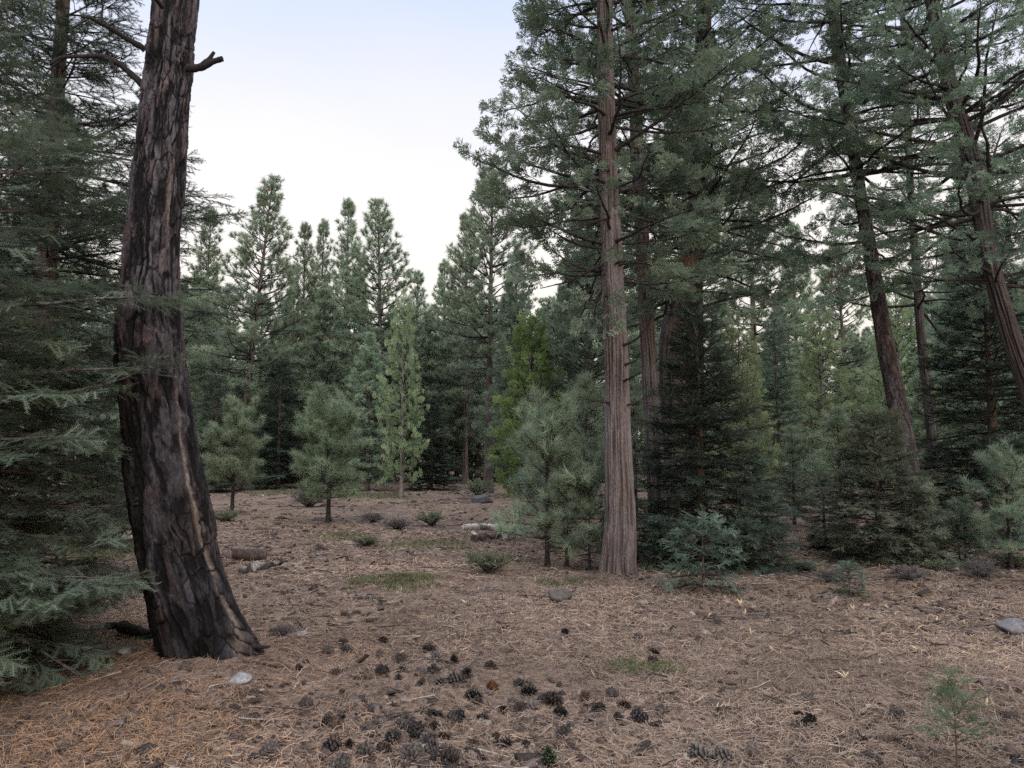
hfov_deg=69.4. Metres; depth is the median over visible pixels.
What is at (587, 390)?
young pine
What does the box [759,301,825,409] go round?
pine tree
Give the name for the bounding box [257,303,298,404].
cedar tree
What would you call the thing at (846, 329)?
pine tree
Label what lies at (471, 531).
log
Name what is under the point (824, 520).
fir tree
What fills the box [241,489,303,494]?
grass patch
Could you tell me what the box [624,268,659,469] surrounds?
pine tree
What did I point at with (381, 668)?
pine cone
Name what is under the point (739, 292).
cedar tree
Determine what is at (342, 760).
pine cone
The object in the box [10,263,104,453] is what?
pine tree
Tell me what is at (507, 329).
cedar tree
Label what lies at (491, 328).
pine tree
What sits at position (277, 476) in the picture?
fir tree
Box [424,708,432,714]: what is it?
pine cone
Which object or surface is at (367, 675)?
pine cone
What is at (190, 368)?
pine tree
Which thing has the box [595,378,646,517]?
young pine
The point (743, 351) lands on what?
cedar tree
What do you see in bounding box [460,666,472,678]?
pine cone
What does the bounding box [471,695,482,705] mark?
pine cone
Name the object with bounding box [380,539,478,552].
grass patch
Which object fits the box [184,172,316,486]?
pine tree
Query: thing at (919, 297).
cedar tree
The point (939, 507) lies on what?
young pine
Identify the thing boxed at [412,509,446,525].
shrub
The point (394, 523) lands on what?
brush
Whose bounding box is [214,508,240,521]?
shrub
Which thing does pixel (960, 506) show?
young pine
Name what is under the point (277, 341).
pine tree
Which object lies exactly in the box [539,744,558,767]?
pine cone
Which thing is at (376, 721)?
pine cone
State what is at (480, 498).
rock
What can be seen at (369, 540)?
shrub
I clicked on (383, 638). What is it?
pine cone
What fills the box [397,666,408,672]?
pine cone
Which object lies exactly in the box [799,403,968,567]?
fir tree
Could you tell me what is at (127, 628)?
log
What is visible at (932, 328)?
pine tree
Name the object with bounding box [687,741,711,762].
pine cone
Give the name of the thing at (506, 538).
log
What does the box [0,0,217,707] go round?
fir tree
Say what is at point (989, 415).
fir tree
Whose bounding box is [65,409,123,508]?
young pine
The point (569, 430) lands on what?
young pine
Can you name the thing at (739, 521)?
fir sapling
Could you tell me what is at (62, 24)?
fir tree
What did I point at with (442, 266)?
pine tree
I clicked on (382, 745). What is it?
pine cone
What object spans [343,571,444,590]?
grass patch
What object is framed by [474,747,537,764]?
stick
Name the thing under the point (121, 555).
grass patch
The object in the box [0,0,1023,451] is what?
sky
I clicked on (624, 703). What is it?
pine cone
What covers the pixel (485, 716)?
pine cone
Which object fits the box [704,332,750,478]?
pine tree
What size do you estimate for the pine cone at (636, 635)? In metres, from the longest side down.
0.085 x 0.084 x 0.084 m
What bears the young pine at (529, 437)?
on the ground
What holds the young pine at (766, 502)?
on the ground
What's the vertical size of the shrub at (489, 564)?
0.346 m
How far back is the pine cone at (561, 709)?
4.55 m
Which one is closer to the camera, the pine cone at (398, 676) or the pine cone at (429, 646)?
the pine cone at (398, 676)
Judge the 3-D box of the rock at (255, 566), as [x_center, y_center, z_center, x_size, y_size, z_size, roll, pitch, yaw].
[-3.565,2.521,10.102,0.178,0.175,0.494,-2,-6,20]
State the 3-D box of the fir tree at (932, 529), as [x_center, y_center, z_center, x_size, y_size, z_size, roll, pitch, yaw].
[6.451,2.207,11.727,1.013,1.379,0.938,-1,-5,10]
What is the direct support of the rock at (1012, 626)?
on the ground
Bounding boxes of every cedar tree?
[82,291,115,412]
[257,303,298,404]
[370,376,414,480]
[372,288,429,497]
[433,370,473,476]
[452,0,764,574]
[471,249,540,495]
[485,310,568,513]
[533,167,643,502]
[536,0,756,541]
[559,0,846,537]
[589,0,814,517]
[704,313,785,481]
[712,362,788,522]
[771,338,838,487]
[774,0,1023,407]
[780,294,871,496]
[797,0,1023,516]
[843,275,961,482]
[843,327,920,482]
[892,271,952,399]
[907,141,1023,508]
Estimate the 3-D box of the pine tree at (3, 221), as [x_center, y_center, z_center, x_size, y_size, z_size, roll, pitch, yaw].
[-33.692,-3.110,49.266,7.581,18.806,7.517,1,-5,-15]
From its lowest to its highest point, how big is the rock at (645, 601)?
0.053 m
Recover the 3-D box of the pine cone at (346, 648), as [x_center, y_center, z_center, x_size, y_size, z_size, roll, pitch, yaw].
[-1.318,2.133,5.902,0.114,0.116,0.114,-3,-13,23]
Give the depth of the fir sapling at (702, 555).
8.78 m
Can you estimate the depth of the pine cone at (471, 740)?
4.10 m
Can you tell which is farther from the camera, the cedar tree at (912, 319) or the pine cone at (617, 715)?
the cedar tree at (912, 319)
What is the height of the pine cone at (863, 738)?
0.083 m
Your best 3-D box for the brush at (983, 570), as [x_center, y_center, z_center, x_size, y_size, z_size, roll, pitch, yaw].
[6.074,2.372,9.650,0.602,0.280,0.649,0,-5,-3]
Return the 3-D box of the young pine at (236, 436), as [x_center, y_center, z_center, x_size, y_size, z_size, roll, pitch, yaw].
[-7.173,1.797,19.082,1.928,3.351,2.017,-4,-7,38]
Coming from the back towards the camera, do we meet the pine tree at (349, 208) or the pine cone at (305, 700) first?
the pine tree at (349, 208)
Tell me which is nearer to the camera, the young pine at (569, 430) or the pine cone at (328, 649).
the pine cone at (328, 649)
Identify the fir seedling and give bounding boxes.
[907,664,1002,767]
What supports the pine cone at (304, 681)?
on the ground
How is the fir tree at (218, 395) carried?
on the ground
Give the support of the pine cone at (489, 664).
on the ground
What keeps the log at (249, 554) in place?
on the ground
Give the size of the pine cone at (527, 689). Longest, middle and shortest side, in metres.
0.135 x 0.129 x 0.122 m
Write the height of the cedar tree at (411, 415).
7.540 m
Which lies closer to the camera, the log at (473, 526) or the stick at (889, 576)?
the stick at (889, 576)
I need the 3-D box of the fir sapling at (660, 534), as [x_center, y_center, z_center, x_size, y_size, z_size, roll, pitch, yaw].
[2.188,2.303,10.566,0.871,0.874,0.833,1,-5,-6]
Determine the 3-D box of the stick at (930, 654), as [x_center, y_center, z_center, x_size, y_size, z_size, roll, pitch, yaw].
[3.369,2.155,5.918,0.290,0.036,0.045,0,-5,-5]
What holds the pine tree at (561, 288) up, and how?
on the ground
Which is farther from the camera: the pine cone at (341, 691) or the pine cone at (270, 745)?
the pine cone at (341, 691)
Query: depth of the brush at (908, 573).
9.39 m
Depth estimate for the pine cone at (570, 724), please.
4.32 m
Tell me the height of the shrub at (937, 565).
0.173 m
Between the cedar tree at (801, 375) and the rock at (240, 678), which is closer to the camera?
the rock at (240, 678)
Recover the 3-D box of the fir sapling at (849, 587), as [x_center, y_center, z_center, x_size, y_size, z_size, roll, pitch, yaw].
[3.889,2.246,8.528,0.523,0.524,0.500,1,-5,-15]
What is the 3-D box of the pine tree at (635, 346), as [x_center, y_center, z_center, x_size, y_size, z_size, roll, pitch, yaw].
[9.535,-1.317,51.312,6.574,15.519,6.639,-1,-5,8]
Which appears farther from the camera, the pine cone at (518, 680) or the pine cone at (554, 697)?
the pine cone at (518, 680)
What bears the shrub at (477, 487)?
on the ground
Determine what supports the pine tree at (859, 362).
on the ground
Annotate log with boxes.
[105,622,117,629]
[116,620,152,640]
[231,548,267,560]
[260,563,278,569]
[461,525,476,534]
[463,523,511,530]
[470,533,508,541]
[501,532,508,540]
[975,679,1023,693]
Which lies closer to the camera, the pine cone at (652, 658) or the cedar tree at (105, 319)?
the pine cone at (652, 658)
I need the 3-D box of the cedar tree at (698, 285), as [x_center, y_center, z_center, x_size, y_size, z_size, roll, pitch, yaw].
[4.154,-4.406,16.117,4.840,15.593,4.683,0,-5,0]
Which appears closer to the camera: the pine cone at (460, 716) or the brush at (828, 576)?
the pine cone at (460, 716)
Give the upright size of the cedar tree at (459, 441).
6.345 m
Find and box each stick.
[121,758,162,764]
[163,739,207,759]
[242,659,277,667]
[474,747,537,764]
[570,653,610,655]
[759,572,819,579]
[809,673,843,678]
[870,575,938,581]
[915,651,948,655]
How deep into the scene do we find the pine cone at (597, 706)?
4.63 m
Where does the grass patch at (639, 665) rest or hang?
on the ground
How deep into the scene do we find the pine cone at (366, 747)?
3.92 m
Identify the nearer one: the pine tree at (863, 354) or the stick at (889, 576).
the stick at (889, 576)
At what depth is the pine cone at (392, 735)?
4.16 m
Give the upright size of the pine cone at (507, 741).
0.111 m
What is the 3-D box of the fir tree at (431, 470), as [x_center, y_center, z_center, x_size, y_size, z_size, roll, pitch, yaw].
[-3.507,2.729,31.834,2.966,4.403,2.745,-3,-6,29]
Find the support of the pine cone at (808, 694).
on the ground
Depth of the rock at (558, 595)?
8.05 m
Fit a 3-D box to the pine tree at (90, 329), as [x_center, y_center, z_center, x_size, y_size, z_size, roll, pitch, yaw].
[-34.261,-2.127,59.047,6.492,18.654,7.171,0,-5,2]
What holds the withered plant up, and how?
on the ground
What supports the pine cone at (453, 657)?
on the ground
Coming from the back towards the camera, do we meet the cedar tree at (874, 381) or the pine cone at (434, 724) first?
the cedar tree at (874, 381)
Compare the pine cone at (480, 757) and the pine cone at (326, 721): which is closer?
the pine cone at (480, 757)
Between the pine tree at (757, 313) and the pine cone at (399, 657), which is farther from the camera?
the pine tree at (757, 313)
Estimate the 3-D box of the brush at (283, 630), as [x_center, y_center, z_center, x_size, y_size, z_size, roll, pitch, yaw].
[-1.969,2.104,6.372,0.282,0.123,0.263,1,-5,-6]
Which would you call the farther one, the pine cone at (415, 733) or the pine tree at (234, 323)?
the pine tree at (234, 323)
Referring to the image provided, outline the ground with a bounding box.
[0,454,1023,767]
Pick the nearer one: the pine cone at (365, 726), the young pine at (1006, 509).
the pine cone at (365, 726)
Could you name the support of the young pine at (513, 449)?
on the ground
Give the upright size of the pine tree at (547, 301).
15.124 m
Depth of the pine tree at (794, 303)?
36.07 m
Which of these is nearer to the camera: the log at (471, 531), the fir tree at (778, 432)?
the log at (471, 531)
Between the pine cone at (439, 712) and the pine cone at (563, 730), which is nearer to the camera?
the pine cone at (563, 730)
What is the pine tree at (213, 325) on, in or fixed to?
on the ground
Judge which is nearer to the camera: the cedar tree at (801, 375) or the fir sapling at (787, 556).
the fir sapling at (787, 556)
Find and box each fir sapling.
[638,515,691,571]
[652,503,751,595]
[715,509,776,575]
[750,512,797,562]
[832,557,873,597]
[929,503,992,563]
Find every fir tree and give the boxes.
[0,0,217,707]
[0,0,250,569]
[195,370,251,492]
[229,404,285,484]
[243,357,322,490]
[270,404,326,482]
[289,411,326,481]
[399,397,462,490]
[468,420,505,479]
[631,298,819,580]
[734,314,827,512]
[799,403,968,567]
[800,476,854,552]
[890,481,950,559]
[893,226,1023,544]
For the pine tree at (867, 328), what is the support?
on the ground
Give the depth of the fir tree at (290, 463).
39.59 m
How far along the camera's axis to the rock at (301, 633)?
6.47 m
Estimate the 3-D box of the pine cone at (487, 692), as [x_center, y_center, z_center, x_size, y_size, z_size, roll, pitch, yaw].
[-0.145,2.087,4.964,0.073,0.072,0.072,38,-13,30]
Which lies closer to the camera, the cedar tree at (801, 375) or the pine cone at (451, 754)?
the pine cone at (451, 754)
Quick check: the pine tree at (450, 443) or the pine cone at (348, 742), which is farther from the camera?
the pine tree at (450, 443)
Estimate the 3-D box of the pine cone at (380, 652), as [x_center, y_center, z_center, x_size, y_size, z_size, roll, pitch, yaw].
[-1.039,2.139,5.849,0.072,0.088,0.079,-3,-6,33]
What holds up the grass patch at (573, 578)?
on the ground
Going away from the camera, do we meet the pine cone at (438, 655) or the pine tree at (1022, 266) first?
the pine cone at (438, 655)
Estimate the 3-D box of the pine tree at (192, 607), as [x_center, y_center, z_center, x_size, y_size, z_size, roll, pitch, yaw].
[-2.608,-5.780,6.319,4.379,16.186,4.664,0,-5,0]
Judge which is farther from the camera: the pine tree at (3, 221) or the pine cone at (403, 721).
the pine tree at (3, 221)
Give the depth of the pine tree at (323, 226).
45.70 m
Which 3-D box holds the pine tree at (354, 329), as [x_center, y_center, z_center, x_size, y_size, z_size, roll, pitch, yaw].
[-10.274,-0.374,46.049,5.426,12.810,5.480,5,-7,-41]
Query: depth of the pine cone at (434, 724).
4.30 m
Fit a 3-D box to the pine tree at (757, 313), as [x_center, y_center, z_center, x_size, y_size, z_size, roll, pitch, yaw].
[10.056,-2.560,30.397,4.867,14.004,4.909,2,-6,-17]
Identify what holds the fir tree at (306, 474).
on the ground
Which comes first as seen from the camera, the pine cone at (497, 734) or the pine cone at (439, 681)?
the pine cone at (497, 734)
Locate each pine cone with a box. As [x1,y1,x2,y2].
[251,736,265,742]
[261,738,280,754]
[295,663,302,670]
[299,679,306,684]
[299,694,313,707]
[321,712,332,725]
[321,733,341,753]
[322,644,334,653]
[328,714,344,729]
[329,666,340,674]
[329,752,351,767]
[337,637,348,644]
[337,713,345,718]
[338,689,347,693]
[340,643,352,652]
[344,738,354,748]
[355,739,375,758]
[359,721,370,730]
[361,671,372,679]
[367,754,376,762]
[368,704,381,712]
[369,718,384,728]
[374,662,389,675]
[374,740,391,754]
[375,649,384,656]
[378,636,387,642]
[384,726,402,744]
[391,652,408,662]
[394,673,402,680]
[395,714,415,729]
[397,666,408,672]
[402,741,425,761]
[404,720,425,735]
[409,729,421,739]
[413,670,421,675]
[415,666,425,674]
[416,678,425,685]
[420,730,437,743]
[421,643,436,652]
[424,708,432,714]
[424,738,439,754]
[427,664,440,674]
[427,709,444,719]
[428,720,439,730]
[428,753,439,762]
[429,649,445,662]
[433,676,446,685]
[439,731,449,739]
[439,745,462,764]
[445,708,465,722]
[446,711,457,721]
[447,670,466,684]
[450,654,458,663]
[455,674,469,682]
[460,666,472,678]
[464,685,482,699]
[465,739,476,745]
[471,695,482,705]
[476,712,488,719]
[477,753,486,760]
[483,659,498,668]
[485,689,495,694]
[486,679,498,690]
[492,731,500,738]
[494,736,512,747]
[498,705,507,712]
[507,696,516,702]
[510,701,528,713]
[513,677,525,687]
[521,682,537,696]
[521,739,530,748]
[524,677,535,684]
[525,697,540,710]
[537,692,548,702]
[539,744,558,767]
[545,689,564,706]
[553,703,568,716]
[555,724,572,737]
[556,681,563,686]
[561,628,568,634]
[567,721,574,728]
[580,689,592,700]
[591,702,605,712]
[606,686,620,697]
[610,727,619,734]
[611,711,623,721]
[616,696,630,708]
[629,706,648,723]
[634,632,642,638]
[646,645,659,654]
[647,655,657,664]
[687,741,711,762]
[711,745,733,764]
[790,710,803,720]
[799,691,815,700]
[799,712,818,727]
[856,734,869,743]
[884,708,905,721]
[1008,753,1023,766]
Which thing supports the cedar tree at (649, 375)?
on the ground
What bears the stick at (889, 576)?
on the ground
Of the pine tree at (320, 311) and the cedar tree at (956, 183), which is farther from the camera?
the pine tree at (320, 311)
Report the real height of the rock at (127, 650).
0.094 m
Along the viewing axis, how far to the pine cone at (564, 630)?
6.65 m
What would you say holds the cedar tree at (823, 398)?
on the ground
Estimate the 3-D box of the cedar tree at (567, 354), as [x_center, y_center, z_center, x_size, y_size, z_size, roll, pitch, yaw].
[2.049,-1.315,19.189,3.335,9.381,3.488,-2,-6,24]
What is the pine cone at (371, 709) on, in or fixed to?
on the ground
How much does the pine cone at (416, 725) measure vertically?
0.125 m
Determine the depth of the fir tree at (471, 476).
43.07 m
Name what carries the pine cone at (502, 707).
on the ground
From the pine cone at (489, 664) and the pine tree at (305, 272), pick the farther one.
the pine tree at (305, 272)
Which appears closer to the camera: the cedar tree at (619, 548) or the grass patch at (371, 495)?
the cedar tree at (619, 548)
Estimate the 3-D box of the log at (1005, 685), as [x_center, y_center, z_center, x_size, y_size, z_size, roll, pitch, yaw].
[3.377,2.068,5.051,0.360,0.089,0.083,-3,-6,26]
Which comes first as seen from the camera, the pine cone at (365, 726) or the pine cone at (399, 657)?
the pine cone at (365, 726)
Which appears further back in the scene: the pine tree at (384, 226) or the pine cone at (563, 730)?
the pine tree at (384, 226)
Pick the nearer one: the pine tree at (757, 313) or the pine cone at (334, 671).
the pine cone at (334, 671)
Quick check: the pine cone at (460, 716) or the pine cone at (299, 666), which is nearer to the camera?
the pine cone at (460, 716)
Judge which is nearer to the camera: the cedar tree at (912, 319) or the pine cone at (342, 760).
the pine cone at (342, 760)
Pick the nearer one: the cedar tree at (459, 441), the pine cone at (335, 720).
the pine cone at (335, 720)
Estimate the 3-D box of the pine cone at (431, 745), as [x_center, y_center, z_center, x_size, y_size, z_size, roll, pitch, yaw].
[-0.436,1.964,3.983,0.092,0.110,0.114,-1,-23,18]
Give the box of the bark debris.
[0,485,1023,767]
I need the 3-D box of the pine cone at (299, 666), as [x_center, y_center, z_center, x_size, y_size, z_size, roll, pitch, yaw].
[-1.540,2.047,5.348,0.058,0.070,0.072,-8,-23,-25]
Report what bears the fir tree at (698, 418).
on the ground
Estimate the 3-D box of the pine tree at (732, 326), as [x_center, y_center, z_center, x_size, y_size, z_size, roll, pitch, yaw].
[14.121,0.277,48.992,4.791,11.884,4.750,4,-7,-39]
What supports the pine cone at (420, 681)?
on the ground
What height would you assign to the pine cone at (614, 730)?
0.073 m
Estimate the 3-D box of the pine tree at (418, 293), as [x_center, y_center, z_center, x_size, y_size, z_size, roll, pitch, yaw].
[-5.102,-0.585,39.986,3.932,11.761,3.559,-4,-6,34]
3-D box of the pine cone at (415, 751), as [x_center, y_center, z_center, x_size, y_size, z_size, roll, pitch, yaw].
[-0.515,1.945,3.897,0.125,0.127,0.125,3,10,-8]
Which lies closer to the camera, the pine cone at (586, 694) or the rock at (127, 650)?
the pine cone at (586, 694)
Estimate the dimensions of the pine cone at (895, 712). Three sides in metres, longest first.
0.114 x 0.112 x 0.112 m
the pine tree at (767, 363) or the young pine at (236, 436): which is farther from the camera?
the pine tree at (767, 363)
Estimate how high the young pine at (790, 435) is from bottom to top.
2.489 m
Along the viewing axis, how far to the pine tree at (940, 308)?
26.03 m
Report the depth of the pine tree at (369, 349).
30.82 m
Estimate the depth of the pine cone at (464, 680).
5.07 m
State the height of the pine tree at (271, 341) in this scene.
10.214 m
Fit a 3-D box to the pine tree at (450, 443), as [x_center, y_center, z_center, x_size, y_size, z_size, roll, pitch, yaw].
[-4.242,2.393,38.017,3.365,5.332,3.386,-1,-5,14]
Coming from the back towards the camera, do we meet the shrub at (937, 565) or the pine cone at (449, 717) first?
the shrub at (937, 565)
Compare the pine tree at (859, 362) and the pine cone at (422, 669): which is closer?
the pine cone at (422, 669)
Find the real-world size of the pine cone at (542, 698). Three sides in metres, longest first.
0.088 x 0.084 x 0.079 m
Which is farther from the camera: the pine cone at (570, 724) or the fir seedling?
the pine cone at (570, 724)
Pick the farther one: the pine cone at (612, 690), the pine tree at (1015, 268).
the pine tree at (1015, 268)
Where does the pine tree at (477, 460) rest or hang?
on the ground
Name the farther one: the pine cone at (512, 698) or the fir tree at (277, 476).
the fir tree at (277, 476)
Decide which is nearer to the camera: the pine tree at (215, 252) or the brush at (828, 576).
the brush at (828, 576)
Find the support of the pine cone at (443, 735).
on the ground
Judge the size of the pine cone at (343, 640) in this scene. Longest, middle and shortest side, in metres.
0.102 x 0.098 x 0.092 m
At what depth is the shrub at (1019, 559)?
10.82 m
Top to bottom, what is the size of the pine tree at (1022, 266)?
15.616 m
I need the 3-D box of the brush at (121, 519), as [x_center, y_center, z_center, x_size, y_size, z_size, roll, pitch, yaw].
[-6.795,2.105,12.598,1.844,1.259,2.034,-1,-5,7]
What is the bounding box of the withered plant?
[980,697,994,707]
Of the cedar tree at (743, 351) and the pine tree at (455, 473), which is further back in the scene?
the pine tree at (455, 473)
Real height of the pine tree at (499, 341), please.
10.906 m
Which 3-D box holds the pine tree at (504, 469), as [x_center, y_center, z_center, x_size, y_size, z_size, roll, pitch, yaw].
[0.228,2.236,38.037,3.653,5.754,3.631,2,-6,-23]
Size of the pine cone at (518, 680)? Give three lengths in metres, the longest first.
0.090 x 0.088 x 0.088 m
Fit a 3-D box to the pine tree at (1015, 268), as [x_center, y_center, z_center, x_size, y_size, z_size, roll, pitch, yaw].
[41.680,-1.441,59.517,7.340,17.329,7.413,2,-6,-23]
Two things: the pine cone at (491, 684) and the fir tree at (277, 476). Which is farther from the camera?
the fir tree at (277, 476)
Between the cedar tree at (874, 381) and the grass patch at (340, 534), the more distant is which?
the cedar tree at (874, 381)
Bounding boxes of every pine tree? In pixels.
[0,92,118,505]
[0,208,35,452]
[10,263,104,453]
[43,0,269,660]
[52,245,105,460]
[67,363,125,499]
[91,313,114,416]
[180,207,244,433]
[182,280,211,446]
[183,271,262,471]
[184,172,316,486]
[198,294,253,452]
[207,291,304,483]
[267,221,334,480]
[267,321,288,426]
[268,287,375,481]
[270,285,309,466]
[297,217,348,442]
[306,195,377,403]
[316,289,377,393]
[320,197,443,483]
[334,329,409,490]
[348,312,422,480]
[384,312,473,479]
[390,269,437,461]
[404,380,458,479]
[418,159,541,492]
[418,212,498,483]
[420,258,470,474]
[434,303,522,481]
[436,300,485,478]
[480,301,526,470]
[481,375,525,481]
[520,282,604,472]
[532,295,579,392]
[533,229,644,467]
[621,81,761,452]
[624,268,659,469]
[628,279,664,427]
[703,0,1023,555]
[704,309,751,392]
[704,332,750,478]
[705,160,833,490]
[744,345,790,467]
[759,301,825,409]
[764,220,831,482]
[794,239,879,487]
[823,324,865,422]
[830,331,886,481]
[861,311,919,404]
[861,325,878,372]
[889,364,969,516]
[912,259,996,471]
[914,277,1016,497]
[925,295,934,340]
[1007,262,1021,387]
[1018,262,1023,328]
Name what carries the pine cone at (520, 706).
on the ground
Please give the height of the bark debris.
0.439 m
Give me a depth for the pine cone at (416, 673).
5.33 m
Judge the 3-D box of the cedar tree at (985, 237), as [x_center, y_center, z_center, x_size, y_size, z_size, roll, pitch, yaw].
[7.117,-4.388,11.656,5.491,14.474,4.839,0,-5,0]
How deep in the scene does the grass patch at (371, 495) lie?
25.62 m
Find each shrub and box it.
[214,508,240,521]
[347,534,379,545]
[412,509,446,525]
[463,477,496,494]
[464,547,517,572]
[785,559,826,570]
[922,557,964,570]
[982,548,1023,566]
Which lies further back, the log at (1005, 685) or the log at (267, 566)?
the log at (267, 566)
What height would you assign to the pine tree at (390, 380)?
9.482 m
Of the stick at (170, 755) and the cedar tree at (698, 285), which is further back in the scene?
the cedar tree at (698, 285)
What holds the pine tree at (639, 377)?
on the ground
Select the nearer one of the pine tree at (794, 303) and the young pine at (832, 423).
the young pine at (832, 423)
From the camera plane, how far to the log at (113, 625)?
6.63 m
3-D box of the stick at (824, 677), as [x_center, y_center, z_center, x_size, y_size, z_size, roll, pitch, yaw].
[2.229,2.061,5.208,0.251,0.031,0.073,0,-5,0]
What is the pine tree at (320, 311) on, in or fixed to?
on the ground
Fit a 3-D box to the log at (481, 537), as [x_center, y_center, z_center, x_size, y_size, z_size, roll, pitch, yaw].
[-0.456,2.936,14.155,0.284,0.216,1.102,-3,-6,33]
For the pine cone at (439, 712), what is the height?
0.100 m
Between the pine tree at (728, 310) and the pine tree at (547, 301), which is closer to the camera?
the pine tree at (728, 310)
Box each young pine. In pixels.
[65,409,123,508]
[198,390,270,511]
[289,380,376,522]
[486,380,598,566]
[502,396,599,535]
[529,409,588,537]
[534,431,602,566]
[544,369,640,547]
[551,450,604,569]
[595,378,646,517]
[753,476,793,541]
[764,423,819,524]
[791,403,882,526]
[895,473,946,532]
[943,494,997,558]
[958,437,1023,569]
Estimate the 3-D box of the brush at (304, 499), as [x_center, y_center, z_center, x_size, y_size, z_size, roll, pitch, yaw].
[-6.038,3.245,21.887,1.307,0.787,1.209,5,-7,-43]
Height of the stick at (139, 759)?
0.030 m
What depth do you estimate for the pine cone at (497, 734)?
4.18 m
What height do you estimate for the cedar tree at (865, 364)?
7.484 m
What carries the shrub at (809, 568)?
on the ground
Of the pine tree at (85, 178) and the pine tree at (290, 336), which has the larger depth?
the pine tree at (290, 336)
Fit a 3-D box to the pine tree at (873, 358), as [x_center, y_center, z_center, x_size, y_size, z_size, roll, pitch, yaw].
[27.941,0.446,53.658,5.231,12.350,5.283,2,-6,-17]
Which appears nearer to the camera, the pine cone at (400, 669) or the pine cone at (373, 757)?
the pine cone at (373, 757)
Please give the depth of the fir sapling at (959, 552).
11.24 m
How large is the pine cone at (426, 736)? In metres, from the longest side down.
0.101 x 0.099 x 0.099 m
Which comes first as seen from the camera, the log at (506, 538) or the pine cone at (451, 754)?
the pine cone at (451, 754)
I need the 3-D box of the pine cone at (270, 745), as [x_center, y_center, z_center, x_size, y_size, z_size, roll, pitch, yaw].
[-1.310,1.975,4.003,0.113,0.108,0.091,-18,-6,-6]
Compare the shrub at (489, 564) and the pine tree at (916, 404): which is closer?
the shrub at (489, 564)
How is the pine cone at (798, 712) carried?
on the ground
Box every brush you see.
[53,484,131,540]
[267,623,300,635]
[286,488,324,506]
[358,512,387,521]
[382,516,414,528]
[806,564,849,582]
[881,562,932,580]
[955,556,1005,577]
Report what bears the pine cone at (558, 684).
on the ground
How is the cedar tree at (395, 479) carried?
on the ground
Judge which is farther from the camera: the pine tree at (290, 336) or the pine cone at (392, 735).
the pine tree at (290, 336)
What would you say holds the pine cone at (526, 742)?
on the ground
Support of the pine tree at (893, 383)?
on the ground
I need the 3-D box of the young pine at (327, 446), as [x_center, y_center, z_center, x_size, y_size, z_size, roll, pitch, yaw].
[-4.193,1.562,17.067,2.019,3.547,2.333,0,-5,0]
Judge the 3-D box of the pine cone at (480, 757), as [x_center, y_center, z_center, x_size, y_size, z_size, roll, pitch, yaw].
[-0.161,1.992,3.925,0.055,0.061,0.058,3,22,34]
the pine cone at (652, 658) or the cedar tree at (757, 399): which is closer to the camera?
the pine cone at (652, 658)
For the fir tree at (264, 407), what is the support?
on the ground
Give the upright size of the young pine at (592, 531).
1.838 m
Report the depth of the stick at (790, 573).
9.99 m
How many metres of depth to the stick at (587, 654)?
5.92 m
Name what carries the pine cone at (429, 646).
on the ground
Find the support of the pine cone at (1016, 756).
on the ground
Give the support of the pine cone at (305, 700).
on the ground
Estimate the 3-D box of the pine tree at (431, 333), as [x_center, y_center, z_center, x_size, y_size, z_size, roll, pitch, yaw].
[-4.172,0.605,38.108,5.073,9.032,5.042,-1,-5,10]
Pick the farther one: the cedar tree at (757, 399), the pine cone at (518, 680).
the cedar tree at (757, 399)
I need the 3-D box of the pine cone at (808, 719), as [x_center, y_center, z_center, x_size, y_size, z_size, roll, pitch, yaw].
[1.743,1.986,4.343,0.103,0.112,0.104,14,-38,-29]
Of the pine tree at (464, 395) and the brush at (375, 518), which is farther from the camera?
the pine tree at (464, 395)
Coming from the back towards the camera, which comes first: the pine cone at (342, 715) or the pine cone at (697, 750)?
the pine cone at (342, 715)
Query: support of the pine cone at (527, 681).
on the ground
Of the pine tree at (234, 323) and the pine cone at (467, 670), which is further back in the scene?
the pine tree at (234, 323)
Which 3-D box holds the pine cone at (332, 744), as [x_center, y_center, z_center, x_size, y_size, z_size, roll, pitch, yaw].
[-0.983,1.968,4.023,0.118,0.135,0.130,-2,-5,16]
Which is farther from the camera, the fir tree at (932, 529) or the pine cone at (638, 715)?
the fir tree at (932, 529)
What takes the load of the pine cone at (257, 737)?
on the ground
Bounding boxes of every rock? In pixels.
[118,647,134,655]
[226,672,251,685]
[238,561,266,573]
[296,631,309,635]
[471,494,492,502]
[549,589,572,602]
[636,600,652,604]
[994,618,1023,635]
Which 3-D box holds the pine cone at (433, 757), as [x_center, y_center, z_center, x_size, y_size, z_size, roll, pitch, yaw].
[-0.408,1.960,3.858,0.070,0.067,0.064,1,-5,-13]
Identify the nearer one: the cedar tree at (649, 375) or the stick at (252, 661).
the stick at (252, 661)
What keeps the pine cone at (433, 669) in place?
on the ground
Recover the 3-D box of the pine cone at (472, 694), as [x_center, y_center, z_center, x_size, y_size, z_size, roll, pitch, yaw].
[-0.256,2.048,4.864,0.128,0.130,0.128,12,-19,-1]
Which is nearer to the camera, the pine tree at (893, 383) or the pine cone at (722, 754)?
the pine cone at (722, 754)
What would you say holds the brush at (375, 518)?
on the ground
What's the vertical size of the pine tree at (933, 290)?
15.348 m
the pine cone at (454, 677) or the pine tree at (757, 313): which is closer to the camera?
the pine cone at (454, 677)
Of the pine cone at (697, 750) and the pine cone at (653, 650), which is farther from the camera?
the pine cone at (653, 650)
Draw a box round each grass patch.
[47,547,134,561]
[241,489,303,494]
[313,531,369,541]
[333,491,411,498]
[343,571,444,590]
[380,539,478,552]
[534,575,607,587]
[601,652,684,676]

